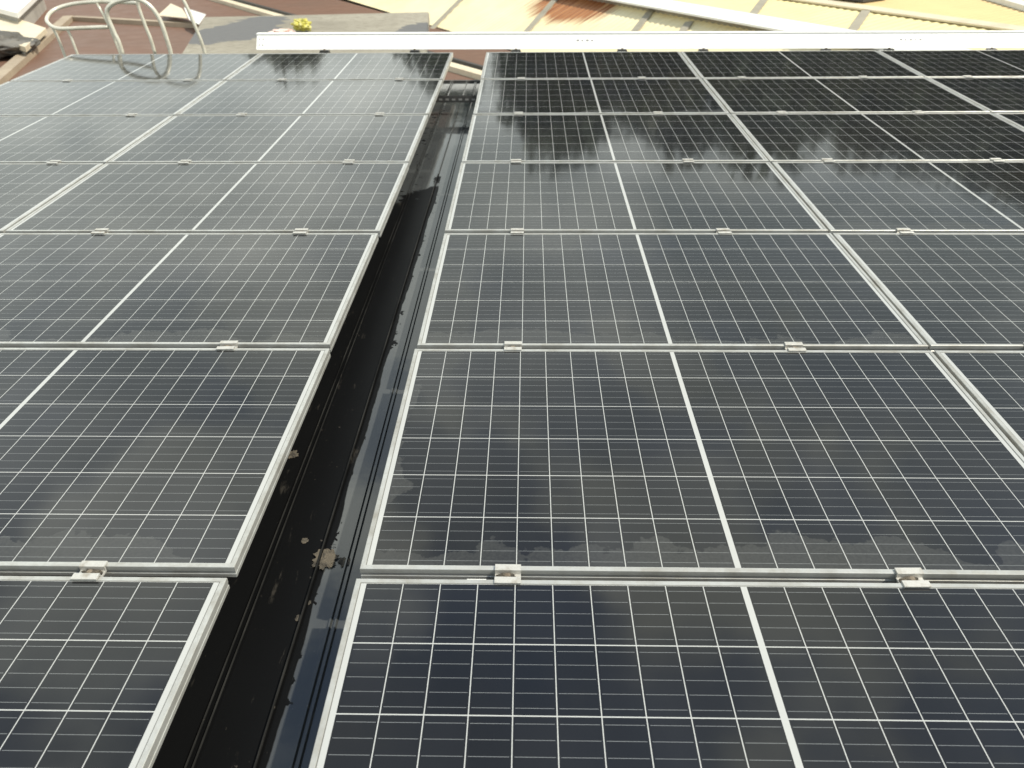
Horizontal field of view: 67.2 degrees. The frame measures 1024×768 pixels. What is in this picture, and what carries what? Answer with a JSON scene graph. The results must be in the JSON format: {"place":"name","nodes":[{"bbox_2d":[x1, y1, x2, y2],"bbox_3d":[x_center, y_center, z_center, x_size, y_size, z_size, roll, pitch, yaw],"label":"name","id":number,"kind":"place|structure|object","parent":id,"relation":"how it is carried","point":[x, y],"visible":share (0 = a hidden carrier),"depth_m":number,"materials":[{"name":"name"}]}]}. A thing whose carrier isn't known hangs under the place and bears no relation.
{"place":"outdoors","nodes":[
{"label":"outdoors","id":0,"kind":"place"},
{"bbox_2d":[182,12,429,53],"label":"roof","id":1,"kind":"structure","parent":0,"point":[230,35],"depth_m":10.98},
{"bbox_2d":[269,29,295,31],"bbox_3d":[-3.133,-4.771,10.440,0.381,0.072,0.326,21,39,30],"label":"rag","id":2,"kind":"object","parent":1,"relation":"on","point":[282,30],"visible":0.54,"depth_m":10.39,"materials":[{"name":"white fabric"}]},
{"bbox_2d":[291,18,311,31],"bbox_3d":[-2.893,-4.948,10.609,0.280,0.180,0.287,0,33,1],"label":"yellow bag","id":3,"kind":"object","parent":1,"relation":"on","point":[300,24],"visible":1,"depth_m":10.54,"materials":[{"name":"plastic"}]},
{"label":"ground","id":4,"kind":"structure","parent":0,"visible":0},
{"bbox_2d":[0,0,46,23],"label":"white shed","id":5,"kind":"structure","parent":4,"relation":"on","point":[31,11],"depth_m":23.84,"materials":[{"name":"paint"}]},
{"bbox_2d":[0,17,46,54],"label":"lean to","id":6,"kind":"object","parent":4,"relation":"on","point":[26,28],"visible":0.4,"depth_m":21.46,"materials":[{"name":"beige metal"}]},
{"bbox_2d":[45,0,206,56],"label":"roof ladder","id":7,"kind":"object","parent":4,"relation":"on","point":[110,26],"visible":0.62,"depth_m":7.42,"materials":[{"name":"white metal"}]},
{"bbox_2d":[0,80,480,767],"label":"factory building","id":8,"kind":"structure","parent":4,"relation":"on","point":[256,690],"depth_m":2.16,"materials":[{"name":"metal"}]},
{"bbox_2d":[288,450,298,458],"bbox_3d":[-0.691,0.222,2.425,0.036,0.004,0.042,-18,37,-24],"label":"cement splash","id":9,"kind":"object","parent":8,"relation":"on","point":[293,454],"visible":0.92,"depth_m":2.42,"materials":[{"name":"beige concrete"}]},
{"bbox_2d":[301,538,308,543],"bbox_3d":[-0.567,0.429,2.108,0.022,0.002,0.023,0,33,1],"label":"cement splash","id":10,"kind":"object","parent":8,"relation":"on","point":[304,540],"visible":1,"depth_m":2.11,"materials":[{"name":"beige concrete"}]},
{"bbox_2d":[319,49,330,52],"bbox_3d":[-1.834,-2.970,7.150,0.110,0.108,1.150,0,33,1],"label":"tray bracket","id":11,"kind":"object","parent":8,"relation":"attached to","point":[324,51],"visible":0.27,"depth_m":7.49,"materials":[{"name":"metal"}]},
{"bbox_2d":[256,30,1023,49],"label":"cable tray","id":12,"kind":"object","parent":11,"relation":"on","point":[631,40],"visible":1,"depth_m":7.48,"materials":[{"name":"white paint"}]},
{"bbox_2d":[312,548,338,569],"bbox_3d":[-0.496,0.465,2.046,0.072,0.008,0.080,0,33,1],"label":"cement splash","id":13,"kind":"object","parent":8,"relation":"on","point":[328,557],"visible":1,"depth_m":2.04,"materials":[{"name":"beige concrete"}]},
{"bbox_2d":[338,557,349,566],"bbox_3d":[-0.444,0.469,2.043,0.034,0.004,0.040,-22,39,-29],"label":"cement splash","id":14,"kind":"object","parent":8,"relation":"on","point":[341,561],"visible":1,"depth_m":2.04,"materials":[{"name":"grey concrete"}]},
{"bbox_2d":[410,49,420,52],"bbox_3d":[-0.954,-2.965,7.134,0.110,0.108,1.150,0,33,1],"label":"tray bracket","id":15,"kind":"object","parent":8,"relation":"attached to","point":[414,51],"visible":0.25,"depth_m":7.47,"materials":[{"name":"metal"}]},
{"bbox_2d":[435,95,476,102],"bbox_3d":[-0.276,-2.138,5.897,2.500,0.127,0.043,0,33,1],"label":"perforated strut","id":16,"kind":"object","parent":8,"relation":"on","point":[469,98],"visible":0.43,"depth_m":5.86,"materials":[{"name":"metal"}]},
{"bbox_2d":[511,48,520,51],"bbox_3d":[0.030,-2.959,7.116,0.110,0.108,1.150,0,33,1],"label":"tray bracket","id":17,"kind":"object","parent":8,"relation":"attached to","point":[515,50],"visible":0.23,"depth_m":7.46,"materials":[{"name":"metal"}]},
{"bbox_2d":[617,48,626,51],"bbox_3d":[1.059,-2.954,7.097,0.110,0.108,1.150,0,33,1],"label":"tray bracket","id":18,"kind":"object","parent":8,"relation":"attached to","point":[621,50],"visible":0.22,"depth_m":7.44,"materials":[{"name":"metal"}]},
{"bbox_3d":[0.984,-0.888,3.905,0.095,0.196,7.136,0,33,1],"label":"rail","id":19,"kind":"object","parent":8,"relation":"on","visible":0},
{"bbox_2d":[481,51,699,78],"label":"solar panel","id":20,"kind":"object","parent":19,"relation":"on","point":[598,65],"visible":0.91,"depth_m":6.35,"materials":[{"name":"glass"}]},
{"bbox_2d":[462,114,768,161],"bbox_3d":[0.581,-1.503,4.707,1.705,0.035,0.990,0,34,1],"label":"solar panel","id":21,"kind":"object","parent":19,"relation":"on","point":[614,138],"visible":0.93,"depth_m":4.64,"materials":[{"name":"glass"}]},
{"bbox_2d":[445,162,827,232],"bbox_3d":[0.560,-0.944,3.858,1.704,0.032,0.990,0,33,1],"label":"solar panel","id":22,"kind":"object","parent":19,"relation":"on","point":[627,197],"visible":0.89,"depth_m":3.77,"materials":[{"name":"glass"}]},
{"bbox_2d":[682,159,693,161],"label":"panel clamp","id":23,"kind":"object","parent":19,"relation":"attached to","point":[687,160],"visible":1,"depth_m":4.27,"materials":[{"name":"metal"}]},
{"bbox_2d":[360,349,1023,583],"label":"solar panel","id":24,"kind":"object","parent":19,"relation":"on","point":[849,466],"visible":1,"depth_m":2.02,"materials":[{"name":"glass"}]},
{"bbox_2d":[716,228,731,233],"bbox_3d":[0.939,-0.672,3.415,0.058,0.019,0.055,0,33,0],"label":"panel clamp","id":25,"kind":"object","parent":19,"relation":"attached to","point":[723,231],"visible":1,"depth_m":3.42,"materials":[{"name":"metal"}]},
{"bbox_2d":[784,342,806,350],"bbox_3d":[0.940,-0.118,2.559,0.058,0.019,0.055,0,33,1],"label":"panel clamp","id":26,"kind":"object","parent":19,"relation":"attached to","point":[793,346],"visible":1,"depth_m":2.56,"materials":[{"name":"metal"}]},
{"bbox_2d":[894,568,931,587],"bbox_3d":[0.882,0.432,1.700,0.058,0.019,0.055,0,33,0],"label":"panel clamp","id":27,"kind":"object","parent":19,"relation":"attached to","point":[909,577],"visible":1,"depth_m":1.70,"materials":[{"name":"metal"}]},
{"bbox_3d":[0.058,-0.891,3.923,0.095,0.196,7.136,0,33,1],"label":"rail","id":28,"kind":"object","parent":8,"relation":"on","visible":0},
{"bbox_2d":[494,564,520,583],"bbox_3d":[-0.009,0.428,1.718,0.058,0.019,0.055,0,33,2],"label":"panel clamp","id":29,"kind":"object","parent":28,"relation":"attached to","point":[507,573],"visible":1,"depth_m":1.72,"materials":[{"name":"metal"}]},
{"bbox_2d":[504,341,521,350],"bbox_3d":[0.003,-0.122,2.578,0.058,0.019,0.056,1,33,2],"label":"panel clamp","id":30,"kind":"object","parent":28,"relation":"attached to","point":[512,345],"visible":0.99,"depth_m":2.58,"materials":[{"name":"metal"}]},
{"bbox_2d":[511,159,520,162],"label":"panel clamp","id":31,"kind":"object","parent":28,"relation":"on","point":[515,160],"visible":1,"depth_m":4.28,"materials":[{"name":"metal"}]},
{"bbox_2d":[511,228,523,233],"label":"panel clamp","id":32,"kind":"object","parent":28,"relation":"attached to","point":[517,230],"visible":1,"depth_m":3.43,"materials":[{"name":"metal"}]},
{"bbox_2d":[473,78,728,114],"bbox_3d":[0.601,-2.071,5.558,1.704,0.033,0.990,0,34,1],"label":"solar panel","id":33,"kind":"object","parent":28,"relation":"on","point":[598,96],"visible":0.9,"depth_m":5.50,"materials":[{"name":"glass"}]},
{"bbox_2d":[309,579,1023,767],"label":"solar panel","id":34,"kind":"object","parent":28,"relation":"on","point":[443,673],"visible":1,"depth_m":1.49,"materials":[{"name":"glass"}]},
{"bbox_2d":[417,233,927,350],"bbox_3d":[0.542,-0.385,3.001,1.704,0.032,0.990,0,33,1],"label":"solar panel","id":35,"kind":"object","parent":28,"relation":"on","point":[703,291],"visible":0.95,"depth_m":2.90,"materials":[{"name":"glass"}]},
{"bbox_3d":[1.772,-0.885,3.889,0.095,0.196,7.136,0,33,1],"label":"rail","id":36,"kind":"object","parent":8,"relation":"on","visible":0},
{"bbox_2d":[777,111,787,113],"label":"panel clamp","id":37,"kind":"object","parent":36,"relation":"attached to","point":[781,112],"visible":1,"depth_m":5.08,"materials":[{"name":"metal"}]},
{"bbox_2d":[681,50,923,79],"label":"solar panel","id":38,"kind":"object","parent":36,"relation":"on","point":[800,64],"visible":0.86,"depth_m":6.32,"materials":[{"name":"glass"}]},
{"bbox_2d":[821,158,834,161],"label":"panel clamp","id":39,"kind":"object","parent":36,"relation":"attached to","point":[827,160],"visible":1,"depth_m":4.26,"materials":[{"name":"metal"}]},
{"bbox_2d":[772,161,1023,233],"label":"solar panel","id":40,"kind":"object","parent":36,"relation":"on","point":[927,197],"visible":0.84,"depth_m":3.80,"materials":[{"name":"glass"}]},
{"bbox_2d":[896,228,913,232],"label":"panel clamp","id":41,"kind":"object","parent":36,"relation":"attached to","point":[903,230],"visible":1,"depth_m":3.40,"materials":[{"name":"metal"}]},
{"bbox_2d":[832,233,1023,353],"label":"solar panel","id":42,"kind":"object","parent":36,"relation":"on","point":[953,291],"visible":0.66,"depth_m":2.97,"materials":[{"name":"glass"}]},
{"bbox_3d":[4.411,-0.876,3.837,0.095,0.196,7.136,0,33,1],"label":"rail","id":43,"kind":"object","parent":8,"relation":"on","visible":0},
{"bbox_2d":[993,113,1023,128],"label":"solar panel","id":44,"kind":"object","parent":43,"relation":"on","point":[1016,119],"visible":0.5,"depth_m":4.97,"materials":[{"name":"glass"}]},
{"bbox_3d":[3.486,-0.879,3.856,0.095,0.196,7.136,0,33,1],"label":"rail","id":45,"kind":"object","parent":8,"relation":"on","visible":0},
{"bbox_2d":[877,50,1023,77],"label":"solar panel","id":46,"kind":"object","parent":45,"relation":"on","point":[961,63],"visible":0.89,"depth_m":6.35,"materials":[{"name":"glass"}]},
{"bbox_2d":[928,77,1023,112],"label":"solar panel","id":47,"kind":"object","parent":45,"relation":"on","point":[998,94],"visible":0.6,"depth_m":5.56,"materials":[{"name":"glass"}]},
{"bbox_3d":[-1.804,-0.897,3.960,0.095,0.196,7.136,0,33,1],"label":"rail","id":48,"kind":"object","parent":8,"relation":"on","visible":0},
{"bbox_2d":[91,228,108,233],"bbox_3d":[-1.855,-0.682,3.471,0.058,0.019,0.055,0,33,1],"label":"panel clamp","id":49,"kind":"object","parent":48,"relation":"attached to","point":[100,230],"visible":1,"depth_m":3.48,"materials":[{"name":"metal"}]},
{"bbox_2d":[0,576,229,767],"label":"solar panel","id":50,"kind":"object","parent":48,"relation":"on","point":[98,672],"visible":1,"depth_m":1.53,"materials":[{"name":"glass"}]},
{"bbox_2d":[178,160,191,162],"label":"panel clamp","id":51,"kind":"object","parent":48,"relation":"attached to","point":[185,161],"visible":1,"depth_m":4.33,"materials":[{"name":"metal"}]},
{"bbox_2d":[5,163,408,236],"bbox_3d":[-1.436,-0.950,3.896,1.704,0.032,0.990,0,33,1],"label":"solar panel","id":52,"kind":"object","parent":48,"relation":"on","point":[232,197],"visible":0.94,"depth_m":3.81,"materials":[{"name":"glass"}]},
{"bbox_2d":[108,115,427,166],"bbox_3d":[-1.420,-1.510,4.747,1.704,0.032,0.990,0,34,1],"label":"solar panel","id":53,"kind":"object","parent":48,"relation":"on","point":[288,138],"visible":0.91,"depth_m":4.68,"materials":[{"name":"glass"}]},
{"bbox_3d":[-0.895,-0.894,3.942,0.095,0.196,7.136,0,33,1],"label":"rail","id":54,"kind":"object","parent":8,"relation":"on","visible":0},
{"bbox_2d":[70,561,107,579],"bbox_3d":[-0.951,0.425,1.737,0.058,0.019,0.055,0,33,1],"label":"panel clamp","id":55,"kind":"object","parent":54,"relation":"attached to","point":[92,570],"visible":1,"depth_m":1.74,"materials":[{"name":"metal"}]},
{"bbox_2d":[0,348,330,576],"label":"solar panel","id":56,"kind":"object","parent":54,"relation":"on","point":[169,462],"visible":1,"depth_m":2.11,"materials":[{"name":"glass"}]},
{"bbox_2d":[0,233,378,351],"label":"solar panel","id":57,"kind":"object","parent":54,"relation":"on","point":[171,290],"visible":0.98,"depth_m":2.98,"materials":[{"name":"glass"}]},
{"bbox_2d":[216,341,237,349],"bbox_3d":[-0.959,-0.125,2.597,0.058,0.019,0.055,0,33,0],"label":"panel clamp","id":58,"kind":"object","parent":54,"relation":"attached to","point":[228,345],"visible":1,"depth_m":2.60,"materials":[{"name":"metal"}]},
{"bbox_2d":[293,228,307,233],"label":"panel clamp","id":59,"kind":"object","parent":54,"relation":"attached to","point":[301,230],"visible":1,"depth_m":3.46,"materials":[{"name":"metal"}]},
{"bbox_2d":[177,80,442,117],"bbox_3d":[-1.401,-2.077,5.596,1.704,0.034,0.990,0,34,1],"label":"solar panel","id":60,"kind":"object","parent":54,"relation":"on","point":[339,97],"visible":0.94,"depth_m":5.54,"materials":[{"name":"glass"}]},
{"bbox_2d":[226,52,452,81],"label":"solar panel","id":61,"kind":"object","parent":54,"relation":"on","point":[347,66],"visible":0.94,"depth_m":6.39,"materials":[{"name":"glass"}]},
{"bbox_2d":[342,159,354,162],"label":"panel clamp","id":62,"kind":"object","parent":54,"relation":"attached to","point":[348,160],"visible":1,"depth_m":4.31,"materials":[{"name":"metal"}]},
{"bbox_3d":[-2.558,-0.900,3.975,0.095,0.196,7.136,0,33,1],"label":"rail","id":63,"kind":"object","parent":8,"relation":"on","visible":0},
{"bbox_2d":[0,163,103,232],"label":"solar panel","id":64,"kind":"object","parent":63,"relation":"on","point":[26,189],"visible":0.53,"depth_m":4.03,"materials":[{"name":"glass"}]},
{"bbox_2d":[46,160,60,163],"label":"panel clamp","id":65,"kind":"object","parent":63,"relation":"attached to","point":[54,161],"visible":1,"depth_m":4.34,"materials":[{"name":"metal"}]},
{"bbox_2d":[0,115,172,163],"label":"solar panel","id":66,"kind":"object","parent":63,"relation":"on","point":[68,139],"visible":0.87,"depth_m":4.78,"materials":[{"name":"glass"}]},
{"bbox_2d":[125,113,136,115],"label":"panel clamp","id":67,"kind":"object","parent":63,"relation":"attached to","point":[132,114],"visible":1,"depth_m":5.19,"materials":[{"name":"metal"}]},
{"bbox_2d":[10,53,260,80],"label":"solar panel","id":68,"kind":"object","parent":63,"relation":"on","point":[135,67],"visible":0.87,"depth_m":6.42,"materials":[{"name":"glass"}]},
{"bbox_2d":[0,0,510,84],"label":"brown shed","id":69,"kind":"structure","parent":4,"relation":"on","point":[466,64],"depth_m":23.65,"materials":[{"name":"red paint"}]},
{"bbox_2d":[0,30,40,57],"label":"tarpaulin heap","id":70,"kind":"object","parent":69,"relation":"on","point":[10,42],"visible":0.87,"depth_m":19.51,"materials":[{"name":"grey plastic"}]},
{"bbox_2d":[159,4,187,18],"bbox_3d":[-11.104,-12.093,24.991,0.823,0.020,4.010,-14,36,-20],"label":"roofing sheet","id":71,"kind":"object","parent":69,"relation":"on","point":[172,10],"visible":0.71,"depth_m":24.68,"materials":[{"name":"beige metal"}]},
{"bbox_2d":[184,8,205,24],"bbox_3d":[-9.792,-11.450,23.916,0.549,0.020,4.062,-13,35,-18],"label":"roofing sheet","id":72,"kind":"object","parent":69,"relation":"on","point":[198,17],"visible":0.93,"depth_m":23.64,"materials":[{"name":"white metal"}]},
{"bbox_2d":[341,0,858,52],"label":"cream shed","id":73,"kind":"structure","parent":4,"relation":"on","point":[522,16],"depth_m":20.79,"materials":[{"name":"beige metal"}]},
{"bbox_2d":[593,0,1023,50],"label":"cream shed","id":74,"kind":"structure","parent":4,"relation":"on","point":[793,15],"depth_m":16.20,"materials":[{"name":"white paint"}]},
{"bbox_2d":[833,0,1023,25],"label":"warehouse","id":75,"kind":"structure","parent":4,"relation":"on","point":[1006,11],"depth_m":16.18,"materials":[{"name":"metal"}]},
{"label":"rail","id":76,"kind":"object","parent":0,"visible":0},
{"bbox_2d":[703,78,989,113],"bbox_3d":[2.315,-2.066,5.524,1.704,0.033,0.990,0,34,1],"label":"solar panel","id":77,"kind":"object","parent":76,"relation":"on","point":[810,95],"visible":0.84,"depth_m":5.46,"materials":[{"name":"glass"}]},
{"bbox_2d":[731,113,1023,163],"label":"solar panel","id":78,"kind":"object","parent":76,"relation":"on","point":[863,137],"visible":0.91,"depth_m":4.63,"materials":[{"name":"glass"}]},
{"bbox_2d":[912,110,924,112],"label":"panel clamp","id":79,"kind":"object","parent":76,"relation":"attached to","point":[917,111],"visible":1,"depth_m":5.09,"materials":[{"name":"metal"}]},
{"bbox_2d":[934,350,1023,456],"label":"solar panel","id":80,"kind":"object","parent":76,"relation":"on","point":[991,383],"visible":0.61,"depth_m":2.38,"materials":[{"name":"glass"}]},
{"bbox_2d":[989,158,1004,161],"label":"panel clamp","id":81,"kind":"object","parent":76,"relation":"attached to","point":[996,159],"visible":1,"depth_m":4.24,"materials":[{"name":"metal"}]},
{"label":"rail","id":82,"kind":"object","parent":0,"visible":0},
{"bbox_2d":[0,80,223,115],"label":"solar panel","id":83,"kind":"object","parent":82,"relation":"on","point":[86,98],"visible":0.86,"depth_m":5.61,"materials":[{"name":"glass"}]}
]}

